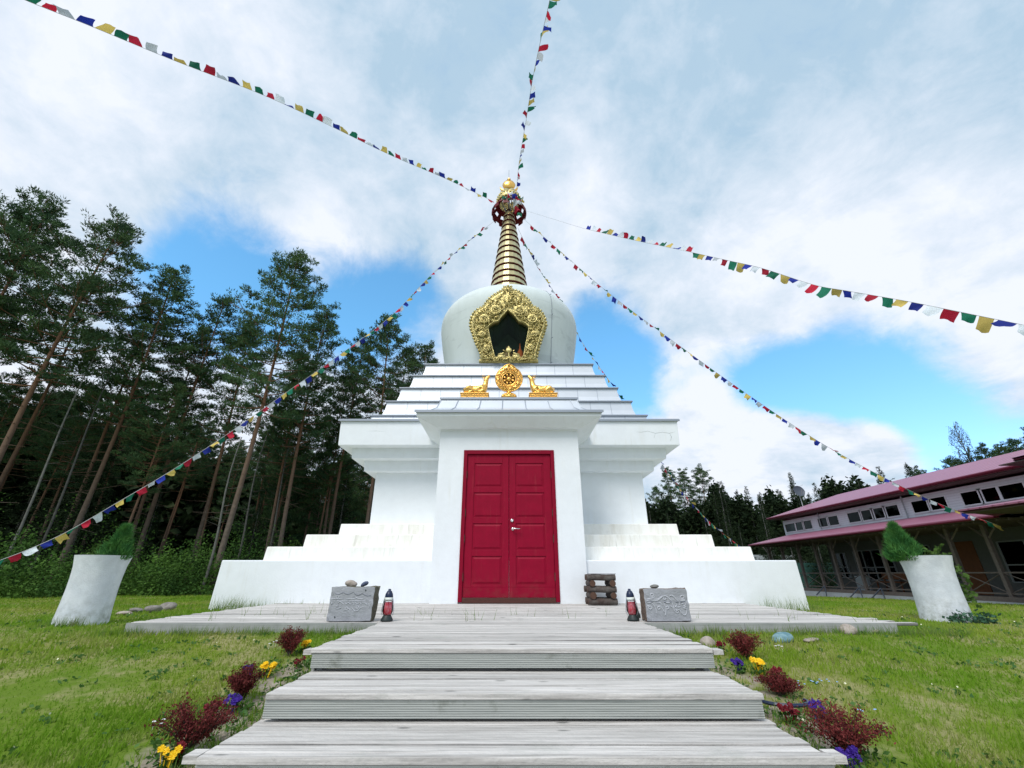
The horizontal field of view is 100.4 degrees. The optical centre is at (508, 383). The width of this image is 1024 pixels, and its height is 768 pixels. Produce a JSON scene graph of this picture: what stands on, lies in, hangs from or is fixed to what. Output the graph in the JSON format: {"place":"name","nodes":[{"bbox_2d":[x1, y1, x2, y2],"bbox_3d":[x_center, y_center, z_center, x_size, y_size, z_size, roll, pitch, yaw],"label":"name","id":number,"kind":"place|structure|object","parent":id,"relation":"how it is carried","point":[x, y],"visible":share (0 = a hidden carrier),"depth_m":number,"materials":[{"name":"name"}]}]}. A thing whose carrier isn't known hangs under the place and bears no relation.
{"place":"outdoors","nodes":[
{"label":"outdoors","id":0,"kind":"place"},
{"bbox_2d":[32,615,984,637],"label":"tall grass","id":1,"kind":"structure","parent":0,"point":[706,632],"depth_m":4.62,"materials":[{"name":"plant"}]},
{"bbox_2d":[0,592,1023,767],"bbox_3d":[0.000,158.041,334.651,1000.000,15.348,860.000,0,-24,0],"label":"ground","id":2,"kind":"structure","parent":0,"point":[900,756],"depth_m":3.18,"materials":[{"name":"green plant"}]},
{"bbox_2d":[0,373,42,460],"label":"pine tree","id":3,"kind":"object","parent":2,"relation":"on","point":[10,411],"visible":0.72,"depth_m":22.47,"materials":[{"name":"green plant"}]},
{"bbox_2d":[0,297,44,393],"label":"pine tree","id":4,"kind":"object","parent":2,"relation":"on","point":[4,315],"visible":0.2,"depth_m":25.69,"materials":[{"name":"green plant"}]},
{"bbox_2d":[0,442,54,577],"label":"spruce tree","id":5,"kind":"object","parent":2,"relation":"on","point":[17,525],"visible":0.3,"depth_m":28.61,"materials":[{"name":"green plant"}]},
{"bbox_2d":[0,204,66,344],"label":"pine tree","id":6,"kind":"object","parent":2,"relation":"on","point":[17,294],"visible":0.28,"depth_m":21.88,"materials":[{"name":"green plant"}]},
{"bbox_2d":[0,362,81,491],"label":"pine tree","id":7,"kind":"object","parent":2,"relation":"on","point":[51,394],"visible":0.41,"depth_m":26.31,"materials":[{"name":"green plant"}]},
{"bbox_2d":[0,442,87,577],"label":"spruce tree","id":8,"kind":"object","parent":2,"relation":"on","point":[53,494],"visible":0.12,"depth_m":28.72,"materials":[{"name":"green plant"}]},
{"bbox_2d":[0,185,89,362],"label":"pine tree","id":9,"kind":"object","parent":2,"relation":"on","point":[53,209],"visible":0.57,"depth_m":22.16,"materials":[{"name":"green plant"}]},
{"bbox_2d":[1,358,95,566],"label":"bare tree","id":10,"kind":"object","parent":2,"relation":"on","point":[37,488],"visible":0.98,"depth_m":19.15,"materials":[{"name":"grey plant"}]},
{"bbox_2d":[3,424,113,589],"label":"spruce tree","id":11,"kind":"object","parent":2,"relation":"on","point":[35,525],"visible":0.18,"depth_m":23.55,"materials":[{"name":"green plant"}]},
{"bbox_2d":[18,384,104,551],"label":"pine tree","id":12,"kind":"object","parent":2,"relation":"on","point":[53,431],"visible":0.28,"depth_m":25.44,"materials":[{"name":"green plant"}]},
{"bbox_2d":[0,278,125,487],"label":"pine tree","id":13,"kind":"object","parent":2,"relation":"on","point":[17,448],"visible":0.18,"depth_m":23.24,"materials":[{"name":"green plant"}]},
{"bbox_2d":[11,423,127,584],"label":"spruce tree","id":14,"kind":"object","parent":2,"relation":"on","point":[55,526],"visible":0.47,"depth_m":21.56,"materials":[{"name":"green plant"}]},
{"bbox_2d":[26,351,121,578],"bbox_3d":[-20.615,3.516,20.395,1.234,12.004,1.391,-8,-25,18],"label":"bare tree","id":15,"kind":"object","parent":2,"relation":"on","point":[59,501],"visible":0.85,"depth_m":20.04,"materials":[{"name":"grey plant"}]},
{"bbox_2d":[20,381,129,565],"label":"pine tree","id":16,"kind":"object","parent":2,"relation":"on","point":[80,407],"visible":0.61,"depth_m":23.57,"materials":[{"name":"green plant"}]},
{"bbox_2d":[0,204,162,502],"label":"pine tree","id":17,"kind":"object","parent":2,"relation":"on","point":[122,236],"visible":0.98,"depth_m":21.13,"materials":[{"name":"green plant"}]},
{"bbox_2d":[50,555,131,625],"bbox_3d":[-5.560,2.744,5.696,0.610,0.840,0.610,0,-24,0],"label":"concrete planter","id":18,"kind":"object","parent":2,"relation":"on","point":[93,585],"visible":0.9,"depth_m":5.55,"materials":[{"name":"concrete"}]},
{"bbox_2d":[95,522,134,559],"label":"potted conifer","id":19,"kind":"object","parent":18,"relation":"on","point":[121,542],"visible":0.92,"depth_m":5.85,"materials":[{"name":"green plant"}]},
{"bbox_2d":[28,291,180,578],"bbox_3d":[-22.001,2.099,22.964,4.192,16.659,4.785,-5,-25,12],"label":"pine tree","id":20,"kind":"object","parent":2,"relation":"on","point":[111,385],"visible":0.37,"depth_m":23.51,"materials":[{"name":"green plant"}]},
{"bbox_2d":[75,376,151,548],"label":"pine tree","id":21,"kind":"object","parent":2,"relation":"on","point":[113,463],"visible":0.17,"depth_m":28.29,"materials":[{"name":"green plant"}]},
{"bbox_2d":[50,263,208,582],"bbox_3d":[-20.251,1.133,22.833,4.784,18.278,5.678,13,-27,-27],"label":"pine tree","id":22,"kind":"object","parent":2,"relation":"on","point":[178,295],"visible":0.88,"depth_m":23.23,"materials":[{"name":"green plant"}]},
{"bbox_2d":[122,492,162,584],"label":"spruce tree","id":23,"kind":"object","parent":2,"relation":"on","point":[151,527],"visible":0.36,"depth_m":25.58,"materials":[{"name":"green plant"}]},
{"bbox_2d":[110,382,201,528],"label":"pine tree","id":24,"kind":"object","parent":2,"relation":"on","point":[178,396],"visible":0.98,"depth_m":21.79,"materials":[{"name":"green plant"}]},
{"bbox_2d":[136,744,182,767],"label":"pansy plant","id":25,"kind":"object","parent":2,"relation":"on","point":[168,756],"visible":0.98,"depth_m":2.15,"materials":[{"name":"yellow plant"}]},
{"bbox_2d":[125,377,201,545],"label":"pine tree","id":26,"kind":"object","parent":2,"relation":"on","point":[159,464],"visible":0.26,"depth_m":24.07,"materials":[{"name":"green plant"}]},
{"bbox_2d":[125,326,227,538],"bbox_3d":[-20.050,3.345,24.457,4.100,15.667,4.866,-2,-24,5],"label":"pine tree","id":27,"kind":"object","parent":2,"relation":"on","point":[199,407],"visible":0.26,"depth_m":25.68,"materials":[{"name":"green plant"}]},
{"bbox_2d":[0,492,369,598],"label":"undergrowth","id":28,"kind":"object","parent":2,"relation":"on","point":[151,582],"visible":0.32,"depth_m":17.09,"materials":[{"name":"green plant"}]},
{"bbox_2d":[0,390,370,589],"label":"forest","id":29,"kind":"object","parent":2,"relation":"on","point":[194,507],"visible":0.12,"depth_m":33.95,"materials":[{"name":"plant"}]},
{"bbox_2d":[125,293,246,580],"bbox_3d":[-18.499,2.196,24.170,4.052,17.498,4.336,-6,-25,12],"label":"pine tree","id":30,"kind":"object","parent":2,"relation":"on","point":[213,316],"visible":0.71,"depth_m":25.82,"materials":[{"name":"green plant"}]},
{"bbox_2d":[155,406,219,562],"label":"pine tree","id":31,"kind":"object","parent":2,"relation":"on","point":[202,445],"visible":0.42,"depth_m":29.73,"materials":[{"name":"green plant"}]},
{"bbox_2d":[161,427,217,551],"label":"pine tree","id":32,"kind":"object","parent":2,"relation":"on","point":[194,484],"visible":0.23,"depth_m":33.83,"materials":[{"name":"green plant"}]},
{"bbox_2d":[144,691,239,749],"bbox_3d":[-1.717,1.867,2.365,0.426,0.281,0.352,0,-24,0],"label":"red shrub","id":33,"kind":"object","parent":2,"relation":"on","point":[192,731],"visible":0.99,"depth_m":2.32,"materials":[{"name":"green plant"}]},
{"bbox_2d":[184,420,245,587],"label":"pine tree","id":34,"kind":"object","parent":2,"relation":"on","point":[229,448],"visible":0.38,"depth_m":36.04,"materials":[{"name":"green plant"}]},
{"bbox_2d":[199,437,255,594],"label":"bare tree","id":35,"kind":"object","parent":2,"relation":"on","point":[213,551],"visible":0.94,"depth_m":19.19,"materials":[{"name":"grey plant"}]},
{"bbox_2d":[208,445,253,574],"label":"pine tree","id":36,"kind":"object","parent":2,"relation":"on","point":[231,492],"visible":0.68,"depth_m":34.02,"materials":[{"name":"green plant"}]},
{"bbox_2d":[182,311,292,578],"bbox_3d":[-16.697,3.118,25.151,5.517,16.658,4.918,-4,-24,8],"label":"pine tree","id":37,"kind":"object","parent":2,"relation":"on","point":[228,426],"visible":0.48,"depth_m":25.43,"materials":[{"name":"green plant"}]},
{"bbox_2d":[223,661,269,698],"bbox_3d":[-1.876,2.083,3.000,0.269,0.241,0.265,-8,-25,17],"label":"red shrub","id":38,"kind":"object","parent":2,"relation":"on","point":[243,681],"visible":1,"depth_m":2.98,"materials":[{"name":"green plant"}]},
{"bbox_2d":[224,498,271,558],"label":"young pine","id":39,"kind":"object","parent":2,"relation":"on","point":[265,509],"visible":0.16,"depth_m":34.28,"materials":[{"name":"green plant"}]},
{"bbox_2d":[237,499,262,559],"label":"spruce tree","id":40,"kind":"object","parent":2,"relation":"on","point":[254,524],"visible":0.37,"depth_m":25.04,"materials":[{"name":"green plant"}]},
{"bbox_2d":[201,246,334,593],"bbox_3d":[-13.520,0.525,23.440,6.011,19.897,6.571,0,-24,0],"label":"pine tree","id":41,"kind":"object","parent":2,"relation":"on","point":[296,259],"visible":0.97,"depth_m":24.03,"materials":[{"name":"green plant"}]},
{"bbox_2d":[244,420,291,547],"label":"pine tree","id":42,"kind":"object","parent":2,"relation":"on","point":[252,473],"visible":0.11,"depth_m":33.40,"materials":[{"name":"green plant"}]},
{"bbox_2d":[246,409,293,549],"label":"pine tree","id":43,"kind":"object","parent":2,"relation":"on","point":[258,449],"visible":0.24,"depth_m":30.66,"materials":[{"name":"green plant"}]},
{"bbox_2d":[231,453,314,559],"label":"young pine","id":44,"kind":"object","parent":2,"relation":"on","point":[296,518],"visible":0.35,"depth_m":28.97,"materials":[{"name":"green plant"}]},
{"bbox_2d":[257,418,320,545],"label":"pine tree","id":45,"kind":"object","parent":2,"relation":"on","point":[301,469],"visible":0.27,"depth_m":28.24,"materials":[{"name":"green plant"}]},
{"bbox_2d":[271,625,307,656],"bbox_3d":[-2.033,2.377,3.955,0.305,0.254,0.248,0,-24,0],"label":"red shrub","id":46,"kind":"object","parent":2,"relation":"on","point":[289,640],"visible":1,"depth_m":3.91,"materials":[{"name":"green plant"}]},
{"bbox_2d":[253,364,332,558],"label":"pine tree","id":47,"kind":"object","parent":2,"relation":"on","point":[274,432],"visible":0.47,"depth_m":26.50,"materials":[{"name":"green plant"}]},
{"bbox_2d":[267,301,354,546],"bbox_3d":[-12.979,2.556,26.463,4.920,18.800,5.840,6,-25,-14],"label":"pine tree","id":48,"kind":"object","parent":2,"relation":"on","point":[330,326],"visible":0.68,"depth_m":27.38,"materials":[{"name":"green plant"}]},
{"bbox_2d":[285,468,347,546],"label":"young pine","id":49,"kind":"object","parent":2,"relation":"on","point":[318,514],"visible":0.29,"depth_m":30.73,"materials":[{"name":"green plant"}]},
{"bbox_2d":[293,414,343,543],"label":"pine tree","id":50,"kind":"object","parent":2,"relation":"on","point":[310,495],"visible":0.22,"depth_m":30.40,"materials":[{"name":"green plant"}]},
{"bbox_2d":[305,369,363,534],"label":"pine tree","id":51,"kind":"object","parent":2,"relation":"on","point":[324,455],"visible":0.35,"depth_m":30.05,"materials":[{"name":"green plant"}]},
{"bbox_2d":[310,421,359,534],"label":"pine tree","id":52,"kind":"object","parent":2,"relation":"on","point":[316,472],"visible":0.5,"depth_m":28.93,"materials":[{"name":"green plant"}]},
{"bbox_2d":[320,471,355,534],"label":"spruce tree","id":53,"kind":"object","parent":2,"relation":"on","point":[336,525],"visible":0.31,"depth_m":29.75,"materials":[{"name":"green plant"}]},
{"bbox_2d":[312,462,367,534],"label":"young pine","id":54,"kind":"object","parent":2,"relation":"on","point":[362,510],"visible":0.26,"depth_m":34.66,"materials":[{"name":"green plant"}]},
{"bbox_2d":[321,332,391,534],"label":"pine tree","id":55,"kind":"object","parent":2,"relation":"on","point":[333,404],"visible":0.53,"depth_m":30.23,"materials":[{"name":"green plant"}]},
{"bbox_2d":[341,313,426,523],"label":"pine tree","id":56,"kind":"object","parent":2,"relation":"on","point":[384,336],"visible":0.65,"depth_m":30.07,"materials":[{"name":"green plant"}]},
{"bbox_2d":[373,344,420,410],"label":"pine tree","id":57,"kind":"object","parent":2,"relation":"on","point":[394,363],"visible":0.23,"depth_m":34.46,"materials":[{"name":"green plant"}]},
{"bbox_2d":[392,340,439,396],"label":"pine tree","id":58,"kind":"object","parent":2,"relation":"on","point":[425,354],"visible":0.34,"depth_m":34.06,"materials":[{"name":"green plant"}]},
{"bbox_2d":[169,634,839,767],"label":"tall grass","id":59,"kind":"structure","parent":2,"relation":"on","point":[777,714],"depth_m":2.50,"materials":[{"name":"plant"}]},
{"bbox_2d":[102,657,907,767],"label":"bed leaves","id":60,"kind":"object","parent":2,"relation":"on","point":[157,742],"visible":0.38,"depth_m":2.59,"materials":[{"name":"plant"}]},
{"bbox_2d":[209,178,808,610],"bbox_3d":[0.000,-1.883,16.177,10.959,18.100,11.395,0,-24,0],"label":"stupa","id":61,"kind":"object","parent":2,"relation":"on","point":[497,498],"visible":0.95,"depth_m":8.91,"materials":[{"name":"paint"}]},
{"bbox_2d":[0,221,493,563],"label":"prayer flag string","id":62,"kind":"object","parent":61,"relation":"hanging from","point":[97,518],"visible":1,"depth_m":11.21,"materials":[{"name":"fabric"}]},
{"bbox_2d":[26,0,493,202],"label":"prayer flag string","id":63,"kind":"object","parent":61,"relation":"hanging from","point":[122,35],"visible":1,"depth_m":10.27,"materials":[{"name":"fabric"}]},
{"bbox_2d":[460,375,489,396],"bbox_3d":[-0.780,0.084,9.979,0.679,0.636,0.337,0,-24,0],"label":"deer statue","id":64,"kind":"object","parent":61,"relation":"on","point":[475,391],"visible":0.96,"depth_m":9.81,"materials":[{"name":"gold metal"}]},
{"bbox_2d":[462,455,508,597],"bbox_3d":[-0.441,2.696,8.361,0.873,2.665,0.110,0,-24,0],"label":"door leaf","id":65,"kind":"structure","parent":61,"relation":"in","point":[485,574],"depth_m":8.30,"materials":[{"name":"red paint"}]},
{"bbox_2d":[495,364,522,396],"bbox_3d":[0.007,-0.050,10.023,0.607,0.916,0.369,-11,-26,24],"label":"dharma wheel","id":66,"kind":"object","parent":61,"relation":"on","point":[508,378],"visible":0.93,"depth_m":10.01,"materials":[{"name":"gold metal"}]},
{"bbox_2d":[509,455,555,597],"bbox_3d":[0.441,2.687,8.340,0.873,2.665,0.157,0,-24,0],"label":"door leaf","id":67,"kind":"structure","parent":61,"relation":"in","point":[531,537],"depth_m":8.29,"materials":[{"name":"red paint"}]},
{"bbox_2d":[516,0,559,188],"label":"prayer flag string","id":68,"kind":"object","parent":61,"relation":"hanging from","point":[544,47],"visible":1,"depth_m":12.31,"materials":[{"name":"fabric"}]},
{"bbox_2d":[528,375,557,396],"bbox_3d":[0.780,0.084,9.979,0.679,0.636,0.337,0,-24,0],"label":"deer statue","id":69,"kind":"object","parent":61,"relation":"on","point":[542,391],"visible":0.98,"depth_m":9.80,"materials":[{"name":"gold metal"}]},
{"bbox_2d":[518,229,739,546],"bbox_3d":[8.010,2.479,23.938,0.727,12.658,23.086,-21,-31,38],"label":"prayer flag string","id":70,"kind":"object","parent":61,"relation":"hanging from","point":[599,368],"visible":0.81,"depth_m":21.62,"materials":[{"name":"fabric"}]},
{"bbox_2d":[525,220,1002,530],"bbox_3d":[8.896,-0.965,16.872,16.577,12.759,0.470,2,-24,-5],"label":"prayer flag string","id":71,"kind":"object","parent":61,"relation":"hanging from","point":[759,404],"visible":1,"depth_m":16.23,"materials":[{"name":"fabric"}]},
{"bbox_2d":[528,211,1023,335],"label":"prayer flag string","id":72,"kind":"object","parent":61,"relation":"hanging from","point":[984,324],"visible":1,"depth_m":10.05,"materials":[{"name":"fabric"}]},
{"bbox_2d":[0,603,1023,767],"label":"lawn weeds","id":73,"kind":"object","parent":2,"relation":"on","point":[12,749],"visible":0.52,"depth_m":3.36,"materials":[{"name":"green plant"}]},
{"bbox_2d":[181,648,847,767],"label":"wooden steps","id":74,"kind":"structure","parent":2,"relation":"on","point":[322,716],"depth_m":2.45,"materials":[{"name":"grey wood"}]},
{"bbox_2d":[124,603,917,670],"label":"wooden deck","id":75,"kind":"structure","parent":2,"relation":"on","point":[547,628],"depth_m":4.70,"materials":[{"name":"wood"}]},
{"bbox_2d":[326,586,380,621],"bbox_3d":[-1.799,2.542,4.956,0.532,0.362,0.214,0,-24,0],"label":"carved stone","id":76,"kind":"object","parent":75,"relation":"on","point":[354,603],"visible":1,"depth_m":4.87,"materials":[{"name":"stone"}]},
{"bbox_2d":[380,589,393,621],"bbox_3d":[-1.395,2.551,4.932,0.137,0.330,0.137,-15,-28,30],"label":"grave lantern","id":77,"kind":"object","parent":75,"relation":"on","point":[387,609],"visible":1,"depth_m":4.91,"materials":[{"name":"red glass"}]},
{"bbox_2d":[584,574,617,604],"bbox_3d":[1.620,3.622,7.538,0.530,0.499,0.442,0,-24,0],"label":"log stack","id":78,"kind":"object","parent":75,"relation":"on","point":[591,589],"visible":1,"depth_m":7.37,"materials":[{"name":"brown wood"}]},
{"bbox_2d":[626,589,638,620],"bbox_3d":[1.434,2.575,4.985,0.138,0.332,0.138,-15,-28,30],"label":"grave lantern","id":79,"kind":"object","parent":75,"relation":"on","point":[631,608],"visible":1,"depth_m":4.96,"materials":[{"name":"red glass"}]},
{"bbox_2d":[639,587,690,621],"bbox_3d":[1.800,2.551,4.951,0.520,0.342,0.215,0,-24,0],"label":"carved stone","id":80,"kind":"object","parent":75,"relation":"on","point":[663,604],"visible":1,"depth_m":4.86,"materials":[{"name":"stone"}]},
{"bbox_2d":[653,466,685,511],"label":"pine tree","id":81,"kind":"object","parent":2,"relation":"on","point":[668,488],"visible":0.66,"depth_m":57.55,"materials":[{"name":"green plant"}]},
{"bbox_2d":[673,467,698,507],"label":"pine tree","id":82,"kind":"object","parent":2,"relation":"on","point":[682,478],"visible":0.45,"depth_m":60.61,"materials":[{"name":"green plant"}]},
{"bbox_2d":[687,463,719,504],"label":"pine tree","id":83,"kind":"object","parent":2,"relation":"on","point":[703,481],"visible":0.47,"depth_m":61.12,"materials":[{"name":"green plant"}]},
{"bbox_2d":[713,482,759,557],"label":"spruce tree","id":84,"kind":"object","parent":2,"relation":"on","point":[722,505],"visible":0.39,"depth_m":48.57,"materials":[{"name":"green plant"}]},
{"bbox_2d":[723,629,764,659],"bbox_3d":[2.111,2.338,3.840,0.320,0.256,0.274,0,-24,0],"label":"red shrub","id":85,"kind":"object","parent":2,"relation":"on","point":[744,646],"visible":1,"depth_m":3.80,"materials":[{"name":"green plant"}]},
{"bbox_2d":[756,498,787,559],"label":"spruce tree","id":86,"kind":"object","parent":2,"relation":"on","point":[763,530],"visible":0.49,"depth_m":39.38,"materials":[{"name":"green plant"}]},
{"bbox_2d":[749,670,808,697],"bbox_3d":[1.956,2.150,3.070,0.318,0.163,0.331,15,-28,-30],"label":"red shrub","id":87,"kind":"object","parent":2,"relation":"on","point":[779,684],"visible":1,"depth_m":3.04,"materials":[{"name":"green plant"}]},
{"bbox_2d":[773,702,809,723],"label":"pansy plant","id":88,"kind":"object","parent":2,"relation":"on","point":[792,712],"visible":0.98,"depth_m":2.64,"materials":[{"name":"red plant"}]},
{"bbox_2d":[802,500,837,587],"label":"spruce tree","id":89,"kind":"object","parent":2,"relation":"on","point":[820,552],"visible":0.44,"depth_m":36.75,"materials":[{"name":"green plant"}]},
{"bbox_2d":[645,445,1013,562],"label":"forest","id":90,"kind":"object","parent":2,"relation":"on","point":[691,521],"visible":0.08,"depth_m":50.63,"materials":[{"name":"plant"}]},
{"bbox_2d":[785,692,899,757],"bbox_3d":[1.778,1.850,2.299,0.419,0.270,0.434,5,-24,-11],"label":"red shrub","id":91,"kind":"object","parent":2,"relation":"on","point":[839,736],"visible":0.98,"depth_m":2.25,"materials":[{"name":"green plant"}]},
{"bbox_2d":[834,745,888,767],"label":"pansy plant","id":92,"kind":"object","parent":2,"relation":"on","point":[851,751],"visible":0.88,"depth_m":2.12,"materials":[{"name":"purple plant"}]},
{"bbox_2d":[748,450,1023,604],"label":"long house","id":93,"kind":"structure","parent":2,"relation":"on","point":[847,529],"depth_m":19.95,"materials":[{"name":"pink"}]},
{"bbox_2d":[852,549,899,580],"bbox_3d":[19.974,9.879,23.296,0.049,1.550,2.660,0,-24,0],"label":"porch window","id":94,"kind":"structure","parent":93,"relation":"in","point":[870,560],"depth_m":23.36,"materials":[{"name":"black glass"}]},
{"bbox_2d":[958,488,985,506],"bbox_3d":[19.983,4.908,18.398,0.075,0.630,0.960,0,-24,0],"label":"upper window","id":95,"kind":"structure","parent":93,"relation":"in","point":[970,497],"depth_m":18.44,"materials":[{"name":"black glass"}]},
{"bbox_2d":[954,541,993,594],"bbox_3d":[19.984,7.947,18.464,0.029,2.100,1.000,0,-24,0],"label":"porch door","id":96,"kind":"structure","parent":93,"relation":"in","point":[970,560],"depth_m":18.35,"materials":[{"name":"wood"}]},
{"bbox_2d":[976,486,1002,503],"bbox_3d":[19.983,4.619,17.750,0.075,0.630,0.831,0,-24,0],"label":"upper window","id":97,"kind":"structure","parent":93,"relation":"in","point":[991,494],"depth_m":17.71,"materials":[{"name":"black glass"}]},
{"bbox_2d":[995,539,1023,582],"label":"porch window","id":98,"kind":"structure","parent":93,"relation":"in","point":[1011,551],"depth_m":16.90,"materials":[{"name":"black glass"}]},
{"bbox_2d":[996,481,1023,500],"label":"upper window","id":99,"kind":"structure","parent":93,"relation":"in","point":[1014,490],"depth_m":16.95,"materials":[{"name":"black glass"}]},
{"bbox_2d":[899,555,972,622],"bbox_3d":[6.420,3.070,6.427,0.647,0.890,0.647,0,-24,0],"label":"concrete planter","id":100,"kind":"object","parent":2,"relation":"on","point":[936,589],"visible":0.83,"depth_m":6.27,"materials":[{"name":"concrete"}]},
{"bbox_2d":[878,519,925,561],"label":"potted conifer","id":101,"kind":"object","parent":100,"relation":"on","point":[900,544],"visible":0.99,"depth_m":6.64,"materials":[{"name":"green plant"}]},
{"bbox_2d":[953,561,982,614],"bbox_3d":[6.777,3.057,6.499,0.279,0.919,0.533,0,-24,0],"label":"trailing ivy","id":102,"kind":"object","parent":100,"relation":"in","point":[958,569],"visible":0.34,"depth_m":6.35,"materials":[{"name":"green plant"}]},
{"bbox_2d":[948,421,981,460],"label":"birch tree","id":103,"kind":"object","parent":2,"relation":"on","point":[968,448],"visible":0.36,"depth_m":46.32,"materials":[{"name":"grey plant"}]},
{"bbox_2d":[942,608,1001,623],"bbox_3d":[6.450,3.247,5.954,0.654,0.200,0.279,0,-24,0],"label":"ground ivy","id":104,"kind":"object","parent":2,"relation":"on","point":[980,618],"visible":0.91,"depth_m":5.92,"materials":[{"name":"green plant"}]},
{"bbox_2d":[0,0,1023,509],"label":"sky","id":105,"kind":"structure","parent":0,"point":[872,147],"materials":[{"name":"blue"}]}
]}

